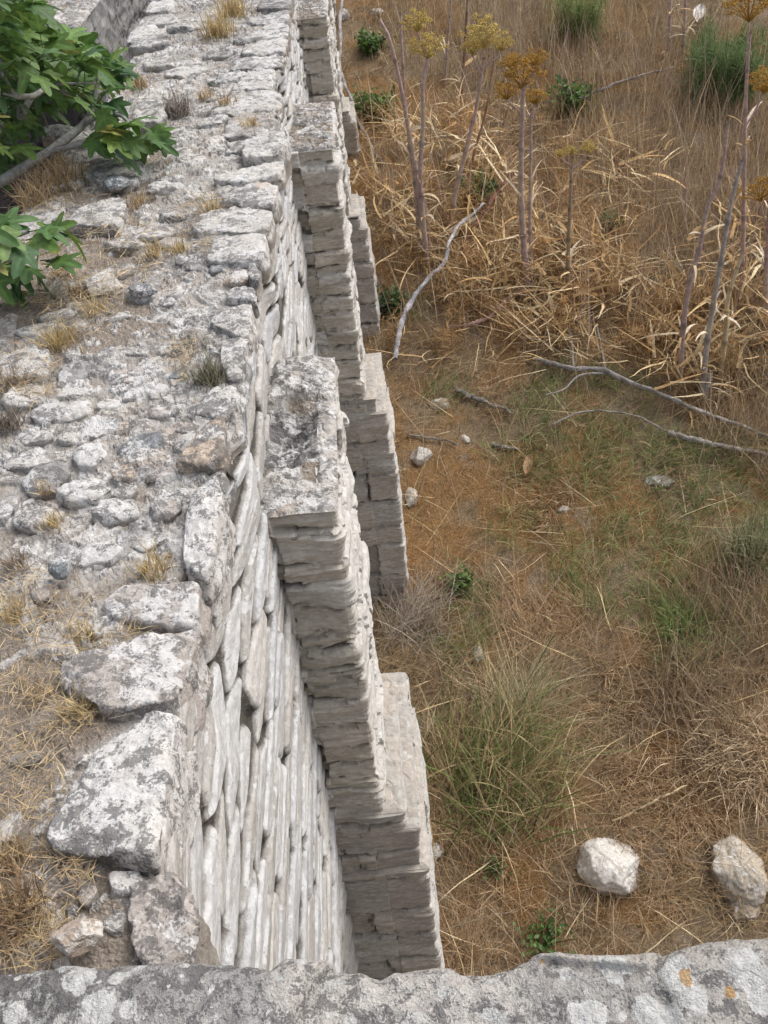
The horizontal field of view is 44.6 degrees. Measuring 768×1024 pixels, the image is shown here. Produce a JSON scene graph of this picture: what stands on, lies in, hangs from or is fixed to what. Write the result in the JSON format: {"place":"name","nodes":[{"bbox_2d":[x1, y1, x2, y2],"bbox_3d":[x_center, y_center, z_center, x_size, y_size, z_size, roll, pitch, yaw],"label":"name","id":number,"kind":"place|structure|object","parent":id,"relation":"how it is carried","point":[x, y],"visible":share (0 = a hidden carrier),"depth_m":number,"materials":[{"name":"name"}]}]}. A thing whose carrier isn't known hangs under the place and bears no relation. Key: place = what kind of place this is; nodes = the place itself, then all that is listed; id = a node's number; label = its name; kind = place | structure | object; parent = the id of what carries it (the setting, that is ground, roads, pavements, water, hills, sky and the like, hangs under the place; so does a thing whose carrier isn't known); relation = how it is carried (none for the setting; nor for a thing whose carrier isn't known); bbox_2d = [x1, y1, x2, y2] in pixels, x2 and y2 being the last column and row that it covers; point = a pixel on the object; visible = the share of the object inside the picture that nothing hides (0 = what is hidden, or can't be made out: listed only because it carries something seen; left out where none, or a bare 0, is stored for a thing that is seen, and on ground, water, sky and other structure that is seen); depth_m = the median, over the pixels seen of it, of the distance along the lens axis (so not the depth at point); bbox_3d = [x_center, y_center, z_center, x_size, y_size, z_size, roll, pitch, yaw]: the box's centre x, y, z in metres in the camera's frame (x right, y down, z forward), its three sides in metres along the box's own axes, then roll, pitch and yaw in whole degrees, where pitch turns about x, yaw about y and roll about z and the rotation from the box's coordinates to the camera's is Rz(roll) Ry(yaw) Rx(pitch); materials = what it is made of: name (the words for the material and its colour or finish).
{"place":"outdoors","nodes":[
{"label":"outdoors","id":0,"kind":"place"},
{"bbox_2d":[334,0,767,975],"bbox_3d":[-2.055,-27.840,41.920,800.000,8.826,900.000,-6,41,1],"label":"ground","id":1,"kind":"structure","parent":0,"point":[491,552],"depth_m":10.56,"materials":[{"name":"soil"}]},
{"bbox_2d":[0,0,148,214],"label":"side wall","id":2,"kind":"structure","parent":1,"relation":"on","point":[113,24],"depth_m":10.82,"materials":[{"name":"stone"}]},
{"bbox_2d":[0,0,178,308],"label":"fig tree","id":3,"kind":"object","parent":1,"relation":"on","point":[47,73],"visible":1,"depth_m":5.40,"materials":[{"name":"green plant"}]},
{"bbox_2d":[0,0,444,980],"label":"buttressed wall","id":4,"kind":"structure","parent":1,"relation":"on","point":[246,782],"depth_m":3.94,"materials":[{"name":"stone"}]},
{"bbox_2d":[0,398,29,434],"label":"grass tuft","id":5,"kind":"object","parent":4,"relation":"on","point":[11,422],"visible":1,"depth_m":3.68,"materials":[{"name":"plant"}]},
{"bbox_2d":[0,357,29,393],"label":"grass tuft","id":6,"kind":"object","parent":4,"relation":"on","point":[6,382],"visible":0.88,"depth_m":3.89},
{"bbox_2d":[0,535,41,589],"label":"grass tuft","id":7,"kind":"object","parent":4,"relation":"on","point":[13,561],"visible":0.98,"depth_m":3.04,"materials":[{"name":"plant"}]},
{"bbox_2d":[0,803,43,891],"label":"grass tuft","id":8,"kind":"object","parent":4,"relation":"on","point":[6,860],"visible":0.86,"depth_m":2.23,"materials":[{"name":"plant"}]},
{"bbox_2d":[0,580,44,626],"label":"grass tuft","id":9,"kind":"object","parent":4,"relation":"on","point":[18,602],"visible":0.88,"depth_m":2.87,"materials":[{"name":"plant"}]},
{"bbox_2d":[6,669,59,709],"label":"grass tuft","id":10,"kind":"object","parent":4,"relation":"on","point":[39,689],"visible":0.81,"depth_m":2.61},
{"bbox_2d":[0,854,66,964],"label":"grass tuft","id":11,"kind":"object","parent":4,"relation":"on","point":[17,884],"visible":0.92,"depth_m":2.12,"materials":[{"name":"plant"}]},
{"bbox_2d":[1,157,65,213],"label":"grass tuft","id":12,"kind":"object","parent":4,"relation":"on","point":[31,194],"visible":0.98,"depth_m":5.42,"materials":[{"name":"plant"}]},
{"bbox_2d":[27,477,56,498],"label":"grass tuft","id":13,"kind":"object","parent":4,"relation":"on","point":[46,485],"visible":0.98,"depth_m":3.33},
{"bbox_2d":[5,139,93,198],"bbox_3d":[-1.972,-2.033,5.545,0.562,0.260,0.531,-6,41,1],"label":"grass tuft","id":14,"kind":"object","parent":4,"relation":"on","point":[61,177],"visible":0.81,"depth_m":5.57,"materials":[{"name":"plant"}]},
{"bbox_2d":[32,506,71,533],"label":"grass tuft","id":15,"kind":"object","parent":4,"relation":"on","point":[49,523],"visible":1,"depth_m":3.19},
{"bbox_2d":[23,313,85,352],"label":"grass tuft","id":16,"kind":"object","parent":4,"relation":"on","point":[59,343],"visible":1,"depth_m":4.13,"materials":[{"name":"plant"}]},
{"bbox_2d":[48,555,71,579],"bbox_3d":[-1.023,0.176,2.953,0.072,0.069,0.090,-6,41,1],"label":"loose stone","id":17,"kind":"object","parent":4,"relation":"on","point":[59,567],"visible":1,"depth_m":2.92,"materials":[{"name":"stone"}]},
{"bbox_2d":[49,255,76,279],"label":"grass tuft","id":18,"kind":"object","parent":4,"relation":"on","point":[59,272],"visible":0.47,"depth_m":4.69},
{"bbox_2d":[62,277,86,300],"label":"grass tuft","id":19,"kind":"object","parent":4,"relation":"on","point":[74,290],"visible":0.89,"depth_m":4.51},
{"bbox_2d":[49,918,103,958],"bbox_3d":[-0.667,0.918,2.039,0.108,0.071,0.077,-29,46,-24],"label":"loose stone","id":20,"kind":"object","parent":4,"relation":"on","point":[77,937],"visible":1,"depth_m":2.02,"materials":[{"name":"stone"}]},
{"bbox_2d":[57,610,102,651],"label":"grass tuft","id":21,"kind":"object","parent":4,"relation":"on","point":[78,637],"visible":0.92,"depth_m":2.77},
{"bbox_2d":[44,672,118,739],"bbox_3d":[-0.843,0.520,2.544,0.173,0.102,0.218,23,49,30],"label":"grass tuft","id":22,"kind":"object","parent":4,"relation":"on","point":[86,710],"visible":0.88,"depth_m":2.55,"materials":[{"name":"plant"}]},
{"bbox_2d":[70,290,109,317],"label":"grass tuft","id":23,"kind":"object","parent":4,"relation":"on","point":[102,307],"visible":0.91,"depth_m":4.37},
{"bbox_2d":[0,149,230,973],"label":"dry grass litter","id":24,"kind":"object","parent":4,"relation":"on","point":[35,913],"visible":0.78,"depth_m":2.63,"materials":[{"name":"plant"}]},
{"bbox_2d":[104,176,129,192],"bbox_3d":[-1.556,-1.913,5.469,0.148,0.088,0.114,-6,41,1],"label":"loose stone","id":25,"kind":"object","parent":4,"relation":"on","point":[119,183],"visible":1,"depth_m":5.44,"materials":[{"name":"stone"}]},
{"bbox_2d":[118,185,158,211],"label":"grass tuft","id":26,"kind":"object","parent":4,"relation":"on","point":[140,200],"visible":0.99,"depth_m":5.30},
{"bbox_2d":[126,66,151,92],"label":"grass tuft","id":27,"kind":"object","parent":4,"relation":"on","point":[137,84],"visible":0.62,"depth_m":7.05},
{"bbox_2d":[108,538,175,584],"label":"grass tuft","id":28,"kind":"object","parent":4,"relation":"on","point":[143,570],"visible":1,"depth_m":2.96,"materials":[{"name":"plant"}]},
{"bbox_2d":[128,283,157,297],"bbox_3d":[-1.132,-1.041,4.408,0.144,0.059,0.087,-6,41,1],"label":"loose stone","id":29,"kind":"object","parent":4,"relation":"on","point":[142,290],"visible":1,"depth_m":4.38,"materials":[{"name":"stone"}]},
{"bbox_2d":[138,234,167,259],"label":"grass tuft","id":30,"kind":"object","parent":4,"relation":"on","point":[155,252],"visible":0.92,"depth_m":4.77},
{"bbox_2d":[148,187,159,193],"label":"loose stone","id":31,"kind":"object","parent":4,"relation":"on","point":[154,190],"visible":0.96,"depth_m":5.34,"materials":[{"name":"stone"}]},
{"bbox_2d":[163,235,189,258],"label":"grass tuft","id":32,"kind":"object","parent":4,"relation":"on","point":[177,248],"visible":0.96,"depth_m":4.78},
{"bbox_2d":[149,82,204,119],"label":"dead bush","id":33,"kind":"object","parent":4,"relation":"on","point":[174,108],"visible":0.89,"depth_m":6.49,"materials":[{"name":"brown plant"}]},
{"bbox_2d":[166,348,237,392],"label":"grass tuft","id":34,"kind":"object","parent":4,"relation":"on","point":[204,375],"visible":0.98,"depth_m":3.78,"materials":[{"name":"green plant"}]},
{"bbox_2d":[193,85,215,101],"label":"grass tuft","id":35,"kind":"object","parent":4,"relation":"on","point":[205,95],"visible":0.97,"depth_m":6.68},
{"bbox_2d":[188,191,230,214],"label":"grass tuft","id":36,"kind":"object","parent":4,"relation":"on","point":[212,206],"visible":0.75,"depth_m":5.11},
{"bbox_2d":[188,0,240,42],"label":"grass tuft","id":37,"kind":"object","parent":4,"relation":"on","point":[217,28],"visible":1,"depth_m":7.96,"materials":[{"name":"plant"}]},
{"bbox_2d":[207,79,221,86],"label":"loose stone","id":38,"kind":"object","parent":4,"relation":"on","point":[216,83],"visible":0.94,"depth_m":6.83,"materials":[{"name":"stone"}]},
{"bbox_2d":[212,88,240,106],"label":"grass tuft","id":39,"kind":"object","parent":4,"relation":"on","point":[225,100],"visible":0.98,"depth_m":6.52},
{"bbox_2d":[203,0,261,18],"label":"grass tuft","id":40,"kind":"object","parent":4,"relation":"on","point":[237,9],"visible":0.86,"depth_m":8.46,"materials":[{"name":"plant"}]},
{"bbox_2d":[233,112,259,128],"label":"grass tuft","id":41,"kind":"object","parent":4,"relation":"on","point":[252,123],"visible":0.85,"depth_m":6.10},
{"bbox_2d":[337,8,349,21],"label":"stone","id":42,"kind":"object","parent":1,"relation":"on","point":[344,12],"visible":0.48,"depth_m":16.78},
{"bbox_2d":[337,0,384,164],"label":"dead branch","id":43,"kind":"object","parent":1,"relation":"on","point":[339,20],"visible":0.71,"depth_m":15.48,"materials":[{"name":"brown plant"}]},
{"bbox_2d":[351,84,396,127],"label":"leafy weed","id":44,"kind":"object","parent":1,"relation":"on","point":[364,98],"visible":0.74,"depth_m":14.81,"materials":[{"name":"green plant"}]},
{"bbox_2d":[354,26,398,59],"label":"leafy weed","id":45,"kind":"object","parent":1,"relation":"on","point":[367,43],"visible":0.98,"depth_m":15.99,"materials":[{"name":"green plant"}]},
{"bbox_2d":[370,8,383,14],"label":"stone","id":46,"kind":"object","parent":1,"relation":"on","point":[374,13],"visible":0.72,"depth_m":16.89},
{"bbox_2d":[0,938,767,1023],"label":"parapet","id":47,"kind":"structure","parent":1,"relation":"on","point":[722,982],"depth_m":0.90,"materials":[{"name":"stone"}]},
{"bbox_2d":[376,279,410,319],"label":"leafy weed","id":48,"kind":"object","parent":1,"relation":"on","point":[396,296],"visible":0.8,"depth_m":12.25,"materials":[{"name":"green plant"}]},
{"bbox_2d":[378,13,434,250],"bbox_3d":[0.369,-4.819,12.206,0.633,2.968,0.712,-6,41,1],"label":"giant fennel","id":49,"kind":"object","parent":1,"relation":"on","point":[410,151],"visible":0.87,"depth_m":12.01,"materials":[{"name":"brown plant"}]},
{"bbox_2d":[405,487,417,507],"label":"stone","id":50,"kind":"object","parent":1,"relation":"on","point":[410,496],"visible":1,"depth_m":10.59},
{"bbox_2d":[410,446,431,466],"bbox_3d":[0.426,-0.664,10.974,0.263,0.253,0.246,-27,45,-22],"label":"stone","id":51,"kind":"object","parent":1,"relation":"on","point":[417,459],"visible":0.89,"depth_m":10.90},
{"bbox_2d":[399,7,448,265],"bbox_3d":[0.595,-4.637,11.913,0.584,3.171,0.710,-6,41,1],"label":"giant fennel","id":52,"kind":"object","parent":1,"relation":"on","point":[418,26],"visible":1,"depth_m":11.46,"materials":[{"name":"brown plant"}]},
{"bbox_2d":[372,547,487,674],"bbox_3d":[0.289,0.976,9.617,1.670,1.228,1.364,4,42,13],"label":"grass tussock","id":53,"kind":"object","parent":1,"relation":"on","point":[403,604],"depth_m":9.59,"materials":[{"name":"plant"}]},
{"bbox_2d":[407,433,458,444],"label":"fallen branch","id":54,"kind":"object","parent":1,"relation":"on","point":[414,435],"visible":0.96,"depth_m":11.09,"materials":[{"name":"wood"}]},
{"bbox_2d":[432,843,443,860],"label":"stone","id":55,"kind":"object","parent":1,"relation":"on","point":[438,854],"visible":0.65,"depth_m":8.30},
{"bbox_2d":[392,203,484,360],"bbox_3d":[0.673,-3.102,12.352,0.239,0.826,2.972,14,45,23],"label":"fallen branch","id":56,"kind":"object","parent":1,"relation":"on","point":[407,308],"visible":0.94,"depth_m":12.09,"materials":[{"name":"wood"}]},
{"bbox_2d":[428,398,449,411],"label":"stone","id":57,"kind":"object","parent":1,"relation":"on","point":[441,405],"visible":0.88,"depth_m":11.40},
{"bbox_2d":[429,0,476,102],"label":"giant fennel","id":58,"kind":"object","parent":1,"relation":"on","point":[463,63],"visible":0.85,"depth_m":14.95,"materials":[{"name":"brown plant"}]},
{"bbox_2d":[445,152,462,160],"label":"dead leaf","id":59,"kind":"object","parent":1,"relation":"on","point":[454,157],"visible":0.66,"depth_m":13.93,"materials":[{"name":"beige plant"}]},
{"bbox_2d":[439,562,478,594],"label":"leafy weed","id":60,"kind":"object","parent":1,"relation":"on","point":[463,583],"visible":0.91,"depth_m":9.79,"materials":[{"name":"green plant"}]},
{"bbox_2d":[447,216,477,233],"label":"dead leaf","id":61,"kind":"object","parent":1,"relation":"on","point":[471,221],"visible":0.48,"depth_m":13.04,"materials":[{"name":"brown plant"}]},
{"bbox_2d":[444,168,498,202],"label":"leafy weed","id":62,"kind":"object","parent":1,"relation":"on","point":[487,185],"visible":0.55,"depth_m":13.37,"materials":[{"name":"green plant"}]},
{"bbox_2d":[440,13,514,227],"bbox_3d":[1.251,-5.136,12.489,0.877,2.755,1.149,25,50,32],"label":"giant fennel","id":63,"kind":"object","parent":1,"relation":"on","point":[483,45],"visible":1,"depth_m":11.96,"materials":[{"name":"brown plant"}]},
{"bbox_2d":[472,646,482,661],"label":"stone","id":64,"kind":"object","parent":1,"relation":"on","point":[479,651],"visible":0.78,"depth_m":9.39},
{"bbox_2d":[455,387,514,415],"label":"fallen branch","id":65,"kind":"object","parent":1,"relation":"on","point":[473,397],"visible":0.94,"depth_m":11.39,"materials":[{"name":"wood"}]},
{"bbox_2d":[456,172,514,263],"bbox_3d":[1.380,-4.099,12.963,0.122,0.620,1.804,18,46,26],"label":"fallen stalk","id":66,"kind":"object","parent":1,"relation":"on","point":[487,208],"visible":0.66,"depth_m":12.99,"materials":[{"name":"brown plant"}]},
{"bbox_2d":[448,280,533,328],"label":"fallen stalk","id":67,"kind":"object","parent":1,"relation":"on","point":[481,320],"visible":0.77,"depth_m":12.07,"materials":[{"name":"brown plant"}]},
{"bbox_2d":[476,851,511,879],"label":"leafy weed","id":68,"kind":"object","parent":1,"relation":"on","point":[492,870],"visible":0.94,"depth_m":8.17,"materials":[{"name":"green plant"}]},
{"bbox_2d":[492,442,519,450],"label":"fallen branch","id":69,"kind":"object","parent":1,"relation":"on","point":[499,446],"visible":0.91,"depth_m":11.00,"materials":[{"name":"wood"}]},
{"bbox_2d":[440,614,605,761],"bbox_3d":[1.360,1.703,8.933,1.805,1.212,1.606,28,51,34],"label":"grass tussock","id":70,"kind":"object","parent":1,"relation":"on","point":[522,690],"depth_m":8.96,"materials":[{"name":"plant"}]},
{"bbox_2d":[494,47,558,294],"bbox_3d":[1.771,-4.095,11.529,0.829,3.023,0.767,-6,41,1],"label":"giant fennel","id":71,"kind":"object","parent":1,"relation":"on","point":[529,58],"visible":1,"depth_m":11.14,"materials":[{"name":"brown plant"}]},
{"bbox_2d":[523,454,532,475],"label":"dead leaf","id":72,"kind":"object","parent":1,"relation":"on","point":[527,462],"visible":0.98,"depth_m":10.71,"materials":[{"name":"brown plant"}]},
{"bbox_2d":[411,626,652,883],"bbox_3d":[1.129,2.204,8.704,2.586,1.562,2.728,8,43,16],"label":"grass tussock","id":73,"kind":"object","parent":1,"relation":"on","point":[499,753],"depth_m":8.50,"materials":[{"name":"plant"}]},
{"bbox_2d":[512,901,579,957],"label":"leafy weed","id":74,"kind":"object","parent":1,"relation":"on","point":[548,938],"visible":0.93,"depth_m":7.78,"materials":[{"name":"green plant"}]},
{"bbox_2d":[336,0,767,974],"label":"tall dry grass","id":75,"kind":"structure","parent":1,"relation":"on","point":[680,254],"depth_m":12.26,"materials":[{"name":"plant"}]},
{"bbox_2d":[345,74,767,396],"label":"feathery dry foliage","id":76,"kind":"object","parent":1,"relation":"on","point":[529,270],"visible":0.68,"depth_m":12.16,"materials":[{"name":"beige plant"}]},
{"bbox_2d":[347,69,767,428],"bbox_3d":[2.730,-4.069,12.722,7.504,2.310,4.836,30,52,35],"label":"broad withered leaves","id":77,"kind":"object","parent":1,"relation":"on","point":[650,336],"visible":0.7,"depth_m":12.26,"materials":[{"name":"beige plant"}]},
{"bbox_2d":[348,0,767,361],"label":"thin dead stems","id":78,"kind":"object","parent":1,"relation":"on","point":[574,196],"visible":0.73,"depth_m":13.04,"materials":[{"name":"brown plant"}]},
{"bbox_2d":[349,0,767,971],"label":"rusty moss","id":79,"kind":"object","parent":1,"relation":"on","point":[577,688],"visible":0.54,"depth_m":8.68,"materials":[{"name":"brown plant"}]},
{"bbox_2d":[549,140,598,294],"bbox_3d":[2.312,-3.680,11.770,0.484,1.964,0.571,-29,45,-24],"label":"giant fennel","id":80,"kind":"object","parent":1,"relation":"on","point":[567,230],"visible":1,"depth_m":11.51,"materials":[{"name":"brown plant"}]},
{"bbox_2d":[537,0,611,41],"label":"green fennel","id":81,"kind":"object","parent":1,"relation":"on","point":[579,11],"visible":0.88,"depth_m":15.51,"materials":[{"name":"green plant"}]},
{"bbox_2d":[546,75,603,116],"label":"leafy weed","id":82,"kind":"object","parent":1,"relation":"on","point":[570,97],"visible":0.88,"depth_m":14.46,"materials":[{"name":"green plant"}]},
{"bbox_2d":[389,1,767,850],"bbox_3d":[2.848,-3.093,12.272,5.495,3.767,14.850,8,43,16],"label":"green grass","id":83,"kind":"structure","parent":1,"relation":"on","point":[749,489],"depth_m":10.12,"materials":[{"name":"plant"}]},
{"bbox_2d":[576,837,639,897],"bbox_3d":[1.925,3.036,8.058,0.546,0.382,0.505,-6,41,1],"label":"boulder","id":84,"kind":"object","parent":1,"relation":"on","point":[611,876],"visible":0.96,"depth_m":7.94,"materials":[{"name":"stone"}]},
{"bbox_2d":[597,208,625,230],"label":"leafy weed","id":85,"kind":"object","parent":1,"relation":"on","point":[609,217],"visible":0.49,"depth_m":12.90,"materials":[{"name":"green plant"}]},
{"bbox_2d":[579,66,674,99],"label":"fallen branch","id":86,"kind":"object","parent":1,"relation":"on","point":[618,82],"visible":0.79,"depth_m":14.51,"materials":[{"name":"wood"}]},
{"bbox_2d":[612,785,686,821],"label":"fallen stalk","id":87,"kind":"object","parent":1,"relation":"on","point":[651,802],"visible":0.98,"depth_m":8.28,"materials":[{"name":"beige plant"}]},
{"bbox_2d":[535,324,767,437],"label":"fallen branch","id":88,"kind":"object","parent":1,"relation":"on","point":[599,370],"visible":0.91,"depth_m":11.23,"materials":[{"name":"wood"}]},
{"bbox_2d":[644,475,673,487],"bbox_3d":[3.053,-0.331,10.445,0.353,0.141,0.201,16,45,24],"label":"stone","id":89,"kind":"object","parent":1,"relation":"on","point":[670,481],"visible":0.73,"depth_m":10.38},
{"bbox_2d":[660,0,698,56],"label":"giant fennel","id":90,"kind":"object","parent":1,"relation":"on","point":[684,27],"visible":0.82,"depth_m":15.06,"materials":[{"name":"brown plant"}]},
{"bbox_2d":[640,585,734,666],"bbox_3d":[2.987,1.113,9.299,0.974,0.589,0.952,-6,41,1],"label":"grass tussock","id":91,"kind":"object","parent":1,"relation":"on","point":[671,619],"depth_m":9.29,"materials":[{"name":"plant"}]},
{"bbox_2d":[693,4,704,21],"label":"dead leaf","id":92,"kind":"object","parent":1,"relation":"on","point":[699,11],"visible":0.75,"depth_m":15.85,"materials":[{"name":"white plant"}]},
{"bbox_2d":[638,678,767,833],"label":"grass tussock","id":93,"kind":"object","parent":1,"relation":"on","point":[746,746],"depth_m":8.50,"materials":[{"name":"plant"}]},
{"bbox_2d":[676,122,729,389],"bbox_3d":[3.426,-2.667,10.382,0.357,3.026,0.867,22,48,29],"label":"giant fennel","id":94,"kind":"object","parent":1,"relation":"on","point":[684,329],"visible":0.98,"depth_m":10.31,"materials":[{"name":"brown plant"}]},
{"bbox_2d":[667,430,767,458],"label":"fallen branch","id":95,"kind":"object","parent":1,"relation":"on","point":[670,433],"visible":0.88,"depth_m":10.58,"materials":[{"name":"wood"}]},
{"bbox_2d":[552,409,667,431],"bbox_3d":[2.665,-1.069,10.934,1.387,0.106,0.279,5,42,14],"label":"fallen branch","id":96,"kind":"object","parent":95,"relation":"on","point":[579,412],"visible":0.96,"depth_m":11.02,"materials":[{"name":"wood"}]},
{"bbox_2d":[692,160,744,405],"bbox_3d":[3.741,-2.320,10.214,0.735,2.808,0.675,19,47,27],"label":"giant fennel","id":97,"kind":"object","parent":1,"relation":"on","point":[707,340],"visible":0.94,"depth_m":10.44,"materials":[{"name":"brown plant"}]},
{"bbox_2d":[677,2,767,106],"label":"green fennel","id":98,"kind":"object","parent":1,"relation":"on","point":[738,57],"visible":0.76,"depth_m":14.12,"materials":[{"name":"green plant"}]},
{"bbox_2d":[698,252,747,382],"bbox_3d":[3.974,-2.159,10.758,0.701,1.674,0.582,18,46,26],"label":"giant fennel","id":99,"kind":"object","parent":1,"relation":"on","point":[727,319],"visible":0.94,"depth_m":10.72,"materials":[{"name":"brown plant"}]},
{"bbox_2d":[709,834,767,906],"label":"boulder","id":100,"kind":"object","parent":1,"relation":"on","point":[727,876],"visible":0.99,"depth_m":7.87,"materials":[{"name":"stone"}]},
{"bbox_2d":[710,500,767,591],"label":"green fennel","id":101,"kind":"object","parent":1,"relation":"on","point":[746,537],"visible":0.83,"depth_m":9.47,"materials":[{"name":"green plant"}]},
{"bbox_2d":[727,900,759,921],"bbox_3d":[3.033,3.316,7.921,0.262,0.209,0.293,-6,41,1],"label":"boulder","id":102,"kind":"object","parent":1,"relation":"on","point":[752,915],"visible":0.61,"depth_m":7.82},
{"bbox_2d":[720,0,767,301],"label":"giant fennel","id":103,"kind":"object","parent":1,"relation":"on","point":[748,17],"visible":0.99,"depth_m":10.40,"materials":[{"name":"brown plant"}]},
{"bbox_2d":[738,176,767,334],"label":"giant fennel","id":104,"kind":"object","parent":1,"relation":"on","point":[760,196],"visible":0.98,"depth_m":10.92,"materials":[{"name":"brown plant"}]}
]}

